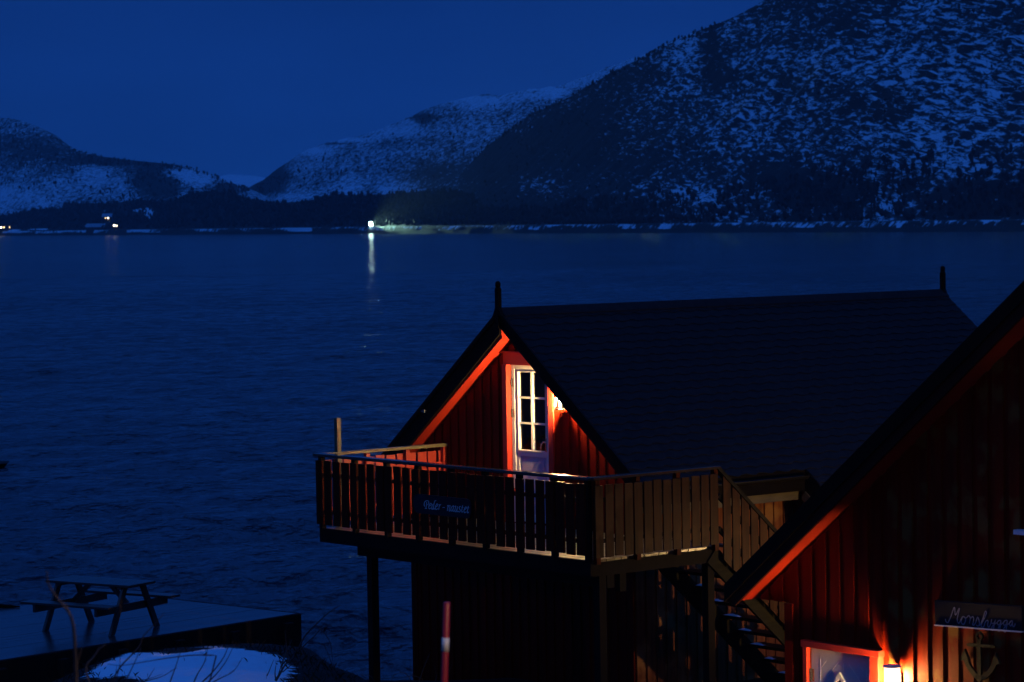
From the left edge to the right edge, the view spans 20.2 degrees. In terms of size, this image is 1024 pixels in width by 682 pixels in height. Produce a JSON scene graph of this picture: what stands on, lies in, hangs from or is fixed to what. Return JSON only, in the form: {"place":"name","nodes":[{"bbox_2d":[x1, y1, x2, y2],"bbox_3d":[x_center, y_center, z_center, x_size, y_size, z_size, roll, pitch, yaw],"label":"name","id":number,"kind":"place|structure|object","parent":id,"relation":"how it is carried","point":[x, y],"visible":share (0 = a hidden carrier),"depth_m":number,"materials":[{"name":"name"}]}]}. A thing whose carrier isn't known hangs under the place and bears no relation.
{"place":"outdoors","nodes":[
{"label":"outdoors","id":0,"kind":"place"},
{"bbox_2d":[0,461,8,468],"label":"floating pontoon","id":1,"kind":"object","parent":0,"point":[3,464],"visible":1,"depth_m":87.55,"materials":[{"name":"black"}]},
{"bbox_2d":[0,118,274,214],"bbox_3d":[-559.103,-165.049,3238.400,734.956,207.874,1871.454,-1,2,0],"label":"mountain","id":2,"kind":"structure","parent":0,"point":[14,197],"depth_m":3091.35,"materials":[{"name":"white snow"}]},
{"bbox_2d":[44,638,358,681],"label":"dry grass","id":3,"kind":"structure","parent":0,"point":[257,647],"depth_m":39.65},
{"bbox_2d":[219,174,264,187],"bbox_3d":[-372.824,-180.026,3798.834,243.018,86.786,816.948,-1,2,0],"label":"mountain","id":4,"kind":"structure","parent":0,"point":[248,181],"depth_m":3890.84,"materials":[{"name":"white snow"}]},
{"bbox_2d":[0,191,669,230],"bbox_3d":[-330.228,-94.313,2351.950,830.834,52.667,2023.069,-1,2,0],"label":"hill","id":5,"kind":"structure","parent":0,"point":[197,223],"depth_m":2155.78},
{"bbox_2d":[0,223,12,232],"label":"house","id":6,"kind":"structure","parent":5,"relation":"on","point":[5,226],"depth_m":2672.37,"materials":[{"name":"white"}]},
{"bbox_2d":[86,223,105,232],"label":"house","id":7,"kind":"structure","parent":5,"relation":"on","point":[90,228],"depth_m":2404.30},
{"bbox_2d":[102,213,112,222],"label":"house","id":8,"kind":"structure","parent":5,"relation":"on","point":[105,216],"depth_m":2423.11,"materials":[{"name":"white"}]},
{"bbox_2d":[112,221,119,229],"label":"house","id":9,"kind":"structure","parent":5,"relation":"on","point":[115,224],"depth_m":2361.87,"materials":[{"name":"white"}]},
{"bbox_2d":[0,0,1023,229],"bbox_3d":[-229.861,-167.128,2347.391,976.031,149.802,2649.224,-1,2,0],"label":"birch wood","id":10,"kind":"object","parent":5,"relation":"on","point":[491,214],"visible":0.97,"depth_m":1645.88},
{"bbox_2d":[0,0,763,177],"label":"sky","id":11,"kind":"structure","parent":0,"point":[218,87],"materials":[{"name":"blue"}]},
{"bbox_2d":[53,644,763,681],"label":"ground","id":12,"kind":"structure","parent":0,"point":[256,667],"depth_m":39.05,"materials":[{"name":"white snow"}]},
{"bbox_2d":[46,571,81,681],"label":"bare shrub","id":13,"kind":"object","parent":12,"relation":"on","point":[74,640],"visible":1,"depth_m":10.37,"materials":[{"name":"brown plant"}]},
{"bbox_2d":[85,644,105,681],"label":"bare shrub","id":14,"kind":"object","parent":12,"relation":"on","point":[89,661],"visible":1,"depth_m":12.74,"materials":[{"name":"brown plant"}]},
{"bbox_2d":[109,613,216,681],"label":"bare shrub","id":15,"kind":"object","parent":12,"relation":"on","point":[120,666],"visible":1,"depth_m":16.24,"materials":[{"name":"brown plant"}]},
{"bbox_2d":[137,645,241,681],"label":"bare shrub","id":16,"kind":"object","parent":12,"relation":"on","point":[198,671],"visible":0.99,"depth_m":18.11,"materials":[{"name":"brown plant"}]},
{"bbox_2d":[267,633,295,681],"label":"bare shrub","id":17,"kind":"object","parent":12,"relation":"on","point":[279,673],"visible":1,"depth_m":37.20,"materials":[{"name":"brown plant"}]},
{"bbox_2d":[298,605,339,665],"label":"bare shrub","id":18,"kind":"object","parent":12,"relation":"on","point":[316,634],"visible":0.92,"depth_m":40.97,"materials":[{"name":"brown plant"}]},
{"bbox_2d":[360,654,452,681],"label":"bare shrub","id":19,"kind":"object","parent":12,"relation":"on","point":[407,675],"visible":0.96,"depth_m":36.64,"materials":[{"name":"brown plant"}]},
{"bbox_2d":[441,602,449,681],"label":"snow pole","id":20,"kind":"object","parent":12,"relation":"on","point":[445,642],"visible":1,"depth_m":12.05,"materials":[{"name":"red plastic"}]},
{"bbox_2d":[313,266,976,681],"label":"boathouse","id":21,"kind":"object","parent":12,"relation":"on","point":[649,476],"visible":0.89,"depth_m":38.21,"materials":[{"name":"red paint"}]},
{"bbox_2d":[414,494,471,517],"bbox_3d":[-0.879,2.087,36.291,0.027,0.245,1.165,-3,3,-40],"label":"name sign","id":22,"kind":"object","parent":21,"relation":"attached to","point":[443,506],"visible":1,"depth_m":36.27,"materials":[{"name":"paint"}]},
{"bbox_2d":[510,369,547,523],"bbox_3d":[0.248,1.409,38.486,0.143,2.048,0.731,-3,3,-40],"label":"door","id":23,"kind":"structure","parent":21,"relation":"in","point":[530,391],"depth_m":38.49,"materials":[{"name":"white paint"}]},
{"bbox_2d":[554,397,565,409],"bbox_3d":[0.637,0.795,37.810,0.123,0.223,0.136,-3,3,-40],"label":"wall lantern","id":24,"kind":"object","parent":21,"relation":"attached to","point":[558,405],"depth_m":37.83,"materials":[{"name":"white metal"}]},
{"bbox_2d":[697,584,784,673],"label":"stairs","id":25,"kind":"structure","parent":21,"relation":"attached to","point":[745,629],"depth_m":37.20,"materials":[{"name":"brown wood"}]},
{"bbox_2d":[724,281,1023,681],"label":"boathouse","id":26,"kind":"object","parent":12,"relation":"on","point":[886,535],"visible":1,"depth_m":25.84,"materials":[{"name":"red paint"}]},
{"bbox_2d":[809,648,869,681],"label":"door","id":27,"kind":"structure","parent":26,"relation":"in","point":[826,665],"depth_m":26.78,"materials":[{"name":"blue paint"}]},
{"bbox_2d":[883,664,901,681],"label":"wall lamp","id":28,"kind":"object","parent":26,"relation":"attached to","point":[895,677],"visible":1,"depth_m":26.08,"materials":[{"name":"white metal"}]},
{"bbox_2d":[934,600,1023,632],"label":"name sign","id":29,"kind":"object","parent":26,"relation":"attached to","point":[987,616],"visible":1,"depth_m":25.33,"materials":[{"name":"white paint"}]},
{"bbox_2d":[960,631,1000,681],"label":"anchor ornament","id":30,"kind":"object","parent":26,"relation":"attached to","point":[978,675],"visible":1,"depth_m":25.36,"materials":[{"name":"metal"}]},
{"bbox_2d":[249,86,584,202],"bbox_3d":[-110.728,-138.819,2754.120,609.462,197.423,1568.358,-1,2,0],"label":"mountain","id":31,"kind":"structure","parent":0,"point":[381,180],"depth_m":2720.82,"materials":[{"name":"white snow"}]},
{"bbox_2d":[0,219,1023,680],"bbox_3d":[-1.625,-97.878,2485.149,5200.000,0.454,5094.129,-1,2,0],"label":"water","id":32,"kind":"structure","parent":0,"point":[172,407],"depth_m":156.38,"materials":[{"name":"blue liquid"}]},
{"bbox_2d":[0,594,301,681],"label":"jetty","id":33,"kind":"object","parent":32,"relation":"in","point":[31,650],"visible":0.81,"depth_m":42.90,"materials":[{"name":"grey wood"}]},
{"bbox_2d":[0,604,19,607],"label":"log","id":34,"kind":"object","parent":33,"relation":"on","point":[7,606],"visible":1,"depth_m":45.37,"materials":[{"name":"brown wood"}]},
{"bbox_2d":[20,575,179,635],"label":"picnic table","id":35,"kind":"object","parent":33,"relation":"on","point":[119,587],"visible":1,"depth_m":42.71,"materials":[{"name":"brown wood"}]},
{"bbox_2d":[0,220,1023,235],"bbox_3d":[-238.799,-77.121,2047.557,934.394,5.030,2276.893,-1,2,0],"label":"shore bank","id":36,"kind":"structure","parent":0,"point":[947,226],"depth_m":1377.16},
{"bbox_2d":[57,219,1021,230],"bbox_3d":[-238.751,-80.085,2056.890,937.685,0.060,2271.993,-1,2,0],"label":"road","id":37,"kind":"structure","parent":0,"point":[654,223],"depth_m":1348.69,"materials":[{"name":"grey asphalt"}]},
{"bbox_2d":[365,221,372,226],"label":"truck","id":38,"kind":"object","parent":37,"relation":"on","point":[369,223],"visible":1,"depth_m":1797.93,"materials":[{"name":"metal"}]},
{"bbox_2d":[555,54,645,88],"bbox_3d":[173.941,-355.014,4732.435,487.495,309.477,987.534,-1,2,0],"label":"mountain","id":39,"kind":"structure","parent":0,"point":[583,81],"depth_m":4902.60,"materials":[{"name":"white snow"}]},
{"bbox_2d":[429,0,1023,223],"bbox_3d":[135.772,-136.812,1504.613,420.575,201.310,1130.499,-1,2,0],"label":"mountain","id":40,"kind":"structure","parent":0,"point":[952,91],"depth_m":1365.53,"materials":[{"name":"white snow"}]}
]}

